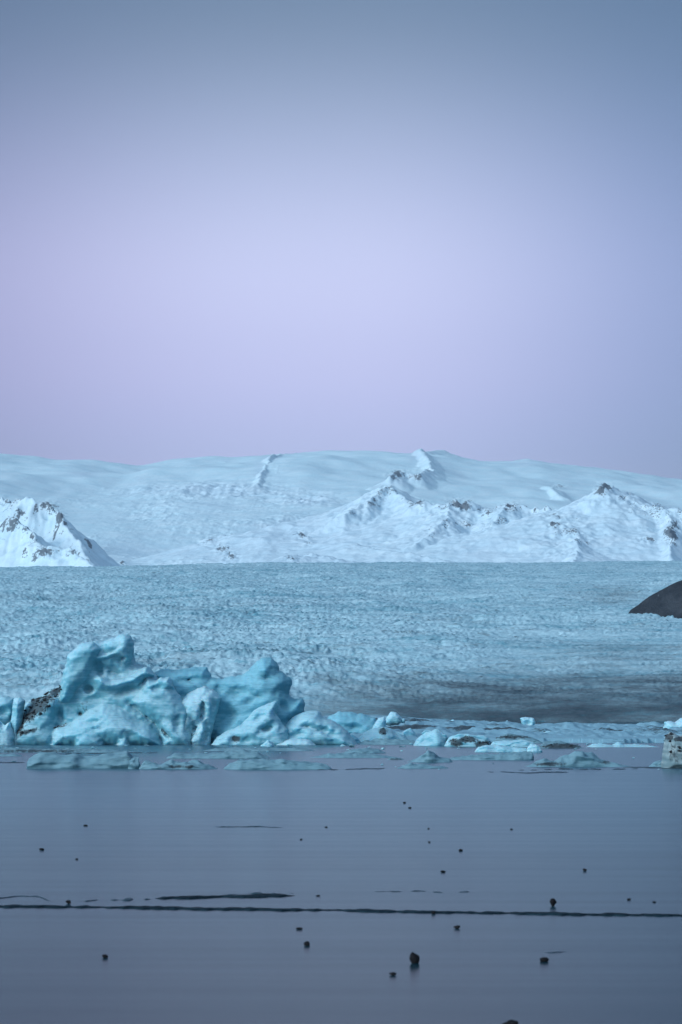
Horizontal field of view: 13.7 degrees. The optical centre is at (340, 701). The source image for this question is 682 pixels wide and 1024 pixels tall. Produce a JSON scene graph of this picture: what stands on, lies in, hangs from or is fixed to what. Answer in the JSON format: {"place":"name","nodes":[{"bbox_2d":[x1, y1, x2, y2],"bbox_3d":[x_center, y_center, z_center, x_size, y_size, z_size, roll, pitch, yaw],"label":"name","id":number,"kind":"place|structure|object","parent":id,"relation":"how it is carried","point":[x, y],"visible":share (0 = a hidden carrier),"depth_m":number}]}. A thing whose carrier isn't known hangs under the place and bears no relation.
{"place":"outdoors","nodes":[
{"label":"outdoors","id":0,"kind":"place"},
{"bbox_2d":[0,743,681,1023],"bbox_3d":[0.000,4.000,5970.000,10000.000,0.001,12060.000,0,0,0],"label":"frozen lake","id":1,"kind":"structure","parent":0,"point":[152,835],"depth_m":60.89},
{"bbox_2d":[0,695,13,724],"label":"iceberg","id":2,"kind":"object","parent":1,"relation":"on","point":[6,703],"visible":0.3,"depth_m":265.24},
{"bbox_2d":[0,721,14,744],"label":"iceberg","id":3,"kind":"object","parent":1,"relation":"on","point":[7,737],"visible":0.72,"depth_m":261.66},
{"bbox_2d":[0,753,20,755],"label":"ice floe","id":4,"kind":"object","parent":1,"relation":"on","point":[12,754],"visible":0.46,"depth_m":208.36},
{"bbox_2d":[11,697,24,744],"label":"iceberg","id":5,"kind":"object","parent":1,"relation":"on","point":[18,706],"visible":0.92,"depth_m":262.83},
{"bbox_2d":[0,896,48,900],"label":"ice crack","id":6,"kind":"object","parent":1,"relation":"on","point":[24,896],"visible":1,"depth_m":58.18},
{"bbox_2d":[0,747,132,752],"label":"ice floe","id":7,"kind":"object","parent":1,"relation":"on","point":[11,749],"visible":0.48,"depth_m":224.08},
{"bbox_2d":[26,751,132,768],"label":"ice floe","id":8,"kind":"object","parent":1,"relation":"on","point":[54,760],"visible":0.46,"depth_m":170.05},
{"bbox_2d":[67,752,151,753],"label":"ice crack","id":9,"kind":"object","parent":1,"relation":"on","point":[103,753],"visible":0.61,"depth_m":218.60},
{"bbox_2d":[85,898,149,901],"bbox_3d":[-4.588,3.988,57.193,1.686,0.043,0.683,0,0,-27],"label":"ice crack","id":10,"kind":"object","parent":1,"relation":"on","point":[127,899],"visible":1,"depth_m":57.21},
{"bbox_2d":[128,757,140,768],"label":"ice floe","id":11,"kind":"object","parent":1,"relation":"on","point":[134,762],"visible":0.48,"depth_m":169.05},
{"bbox_2d":[139,759,217,768],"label":"ice floe","id":12,"kind":"object","parent":1,"relation":"on","point":[191,764],"visible":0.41,"depth_m":168.46},
{"bbox_2d":[16,634,357,744],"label":"iceberg","id":13,"kind":"object","parent":1,"relation":"on","point":[111,691],"visible":0.8,"depth_m":263.39},
{"bbox_2d":[167,749,268,758],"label":"ice floe","id":14,"kind":"object","parent":1,"relation":"on","point":[240,753],"visible":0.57,"depth_m":200.38},
{"bbox_2d":[156,893,293,899],"bbox_3d":[-2.352,3.986,58.207,2.945,0.049,1.034,0,0,-22],"label":"ice crack","id":15,"kind":"object","parent":1,"relation":"on","point":[266,895],"visible":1,"depth_m":58.06},
{"bbox_2d":[221,826,281,827],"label":"ice crack","id":16,"kind":"object","parent":1,"relation":"on","point":[252,826],"visible":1,"depth_m":90.69},
{"bbox_2d":[204,747,314,750],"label":"ice floe","id":17,"kind":"object","parent":1,"relation":"on","point":[264,749],"visible":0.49,"depth_m":231.16},
{"bbox_2d":[227,892,291,894],"bbox_3d":[-1.734,3.991,59.212,1.542,0.038,0.566,0,0,-16],"label":"ice crack","id":18,"kind":"object","parent":1,"relation":"on","point":[255,893],"visible":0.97,"depth_m":59.12},
{"bbox_2d":[261,740,274,746],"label":"ice lump","id":19,"kind":"object","parent":1,"relation":"on","point":[267,743],"visible":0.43,"depth_m":253.60},
{"bbox_2d":[224,758,330,769],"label":"ice floe","id":20,"kind":"object","parent":1,"relation":"on","point":[263,764],"visible":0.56,"depth_m":167.87},
{"bbox_2d":[0,904,681,916],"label":"ice crack","id":21,"kind":"object","parent":1,"relation":"on","point":[316,909],"visible":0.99,"depth_m":54.39},
{"bbox_2d":[318,768,384,769],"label":"ice crack","id":22,"kind":"object","parent":1,"relation":"on","point":[353,769],"visible":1,"depth_m":168.16},
{"bbox_2d":[327,711,376,733],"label":"ice slab","id":23,"kind":"structure","parent":1,"relation":"on","point":[352,722],"depth_m":294.31},
{"bbox_2d":[310,752,396,757],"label":"ice floe","id":24,"kind":"object","parent":1,"relation":"on","point":[348,755],"visible":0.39,"depth_m":202.69},
{"bbox_2d":[350,735,360,742],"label":"ice lump","id":25,"kind":"object","parent":1,"relation":"on","point":[356,739],"visible":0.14,"depth_m":269.01},
{"bbox_2d":[343,748,384,753],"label":"ice floe","id":26,"kind":"object","parent":1,"relation":"on","point":[364,750],"visible":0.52,"depth_m":219.87},
{"bbox_2d":[358,727,406,741],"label":"ice lump","id":27,"kind":"object","parent":1,"relation":"on","point":[380,733],"visible":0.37,"depth_m":273.89},
{"bbox_2d":[357,738,414,744],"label":"ice lump","id":28,"kind":"object","parent":1,"relation":"on","point":[381,741],"visible":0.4,"depth_m":265.25},
{"bbox_2d":[387,757,404,759],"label":"ice floe","id":29,"kind":"object","parent":1,"relation":"on","point":[393,758],"visible":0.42,"depth_m":195.72},
{"bbox_2d":[403,728,416,735],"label":"ice lump","id":30,"kind":"object","parent":1,"relation":"on","point":[409,732],"visible":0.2,"depth_m":281.77},
{"bbox_2d":[409,952,419,963],"bbox_3d":[1.133,3.917,43.473,0.139,0.193,0.114,0,0,-34],"label":"stone","id":31,"kind":"object","parent":1,"relation":"on","point":[414,958],"visible":1,"depth_m":43.44},
{"bbox_2d":[398,763,446,768],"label":"ice floe","id":32,"kind":"object","parent":1,"relation":"on","point":[414,766],"visible":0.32,"depth_m":170.13},
{"bbox_2d":[376,890,468,892],"bbox_3d":[1.807,3.997,59.856,2.212,0.026,0.604,0,0,11],"label":"ice crack","id":33,"kind":"object","parent":1,"relation":"on","point":[413,891],"visible":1,"depth_m":59.84},
{"bbox_2d":[408,750,451,761],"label":"ice floe","id":34,"kind":"object","parent":1,"relation":"on","point":[428,756],"visible":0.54,"depth_m":187.61},
{"bbox_2d":[413,729,447,745],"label":"ice lump","id":35,"kind":"object","parent":1,"relation":"on","point":[435,737],"visible":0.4,"depth_m":257.75},
{"bbox_2d":[444,734,491,746],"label":"ice lump","id":36,"kind":"object","parent":1,"relation":"on","point":[463,740],"visible":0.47,"depth_m":253.99},
{"bbox_2d":[450,751,533,759],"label":"ice floe","id":37,"kind":"object","parent":1,"relation":"on","point":[526,755],"visible":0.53,"depth_m":195.02},
{"bbox_2d":[475,744,526,751],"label":"ice floe","id":38,"kind":"object","parent":1,"relation":"on","point":[493,748],"visible":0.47,"depth_m":225.31},
{"bbox_2d":[323,715,681,742],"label":"ice shelf","id":39,"kind":"object","parent":1,"relation":"on","point":[577,732],"visible":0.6,"depth_m":306.54},
{"bbox_2d":[372,717,385,728],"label":"ice block","id":40,"kind":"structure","parent":39,"relation":"on","point":[380,722],"depth_m":289.69},
{"bbox_2d":[386,712,400,725],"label":"ice block","id":41,"kind":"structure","parent":39,"relation":"on","point":[393,718],"depth_m":329.64},
{"bbox_2d":[520,717,534,724],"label":"ice block","id":42,"kind":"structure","parent":39,"relation":"on","point":[527,720],"depth_m":379.51},
{"bbox_2d":[663,718,681,728],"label":"ice block","id":43,"kind":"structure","parent":39,"relation":"on","point":[671,724],"depth_m":329.12},
{"bbox_2d":[503,1020,518,1023],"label":"stone","id":44,"kind":"object","parent":1,"relation":"on","point":[512,1022],"visible":1,"depth_m":34.84},
{"bbox_2d":[491,740,533,746],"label":"ice floe","id":45,"kind":"object","parent":1,"relation":"on","point":[519,743],"visible":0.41,"depth_m":251.82},
{"bbox_2d":[492,733,541,742],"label":"ice lump","id":46,"kind":"object","parent":1,"relation":"on","point":[509,737],"visible":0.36,"depth_m":273.99},
{"bbox_2d":[527,743,541,752],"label":"ice floe","id":47,"kind":"object","parent":1,"relation":"on","point":[532,748],"visible":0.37,"depth_m":223.87},
{"bbox_2d":[503,771,566,773],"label":"ice crack","id":48,"kind":"object","parent":1,"relation":"on","point":[537,772],"visible":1,"depth_m":159.82},
{"bbox_2d":[540,957,548,961],"bbox_3d":[3.128,3.968,43.749,0.139,0.076,0.116,0,0,-35],"label":"stone","id":49,"kind":"object","parent":1,"relation":"on","point":[544,959],"visible":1,"depth_m":43.71},
{"bbox_2d":[550,898,556,905],"bbox_3d":[4.148,3.930,55.629,0.134,0.165,0.104,0,0,21],"label":"stone","id":50,"kind":"object","parent":1,"relation":"on","point":[553,902],"visible":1,"depth_m":55.60},
{"bbox_2d":[539,740,581,747],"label":"ice lump","id":51,"kind":"object","parent":1,"relation":"on","point":[554,744],"visible":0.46,"depth_m":244.14},
{"bbox_2d":[526,751,630,766],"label":"ice floe","id":52,"kind":"object","parent":1,"relation":"on","point":[580,759],"visible":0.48,"depth_m":174.95},
{"bbox_2d":[544,768,636,769],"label":"ice crack","id":53,"kind":"object","parent":1,"relation":"on","point":[585,769],"visible":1,"depth_m":167.40},
{"bbox_2d":[587,742,655,746],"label":"ice lump","id":54,"kind":"object","parent":1,"relation":"on","point":[618,744],"visible":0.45,"depth_m":250.61},
{"bbox_2d":[628,767,681,768],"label":"ice crack","id":55,"kind":"object","parent":1,"relation":"on","point":[654,767],"visible":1,"depth_m":171.63},
{"bbox_2d":[649,760,661,766],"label":"ice floe","id":56,"kind":"object","parent":1,"relation":"on","point":[656,764],"visible":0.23,"depth_m":174.88},
{"bbox_2d":[661,732,681,767],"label":"iceberg","id":57,"kind":"object","parent":1,"relation":"on","point":[672,753],"visible":0.84,"depth_m":170.09},
{"bbox_2d":[0,560,681,723],"bbox_3d":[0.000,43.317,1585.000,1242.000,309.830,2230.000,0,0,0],"label":"glacier","id":58,"kind":"object","parent":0,"point":[554,642],"visible":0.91,"depth_m":804.64},
{"bbox_2d":[0,448,681,566],"bbox_3d":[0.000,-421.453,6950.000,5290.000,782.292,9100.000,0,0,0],"label":"mountains","id":59,"kind":"structure","parent":0,"point":[417,505],"depth_m":6011.77},
{"bbox_2d":[0,0,681,478],"label":"sky","id":60,"kind":"structure","parent":0,"point":[229,228]},
{"bbox_2d":[628,580,681,618],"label":"hill","id":61,"kind":"structure","parent":0,"point":[666,601],"depth_m":977.65}
]}

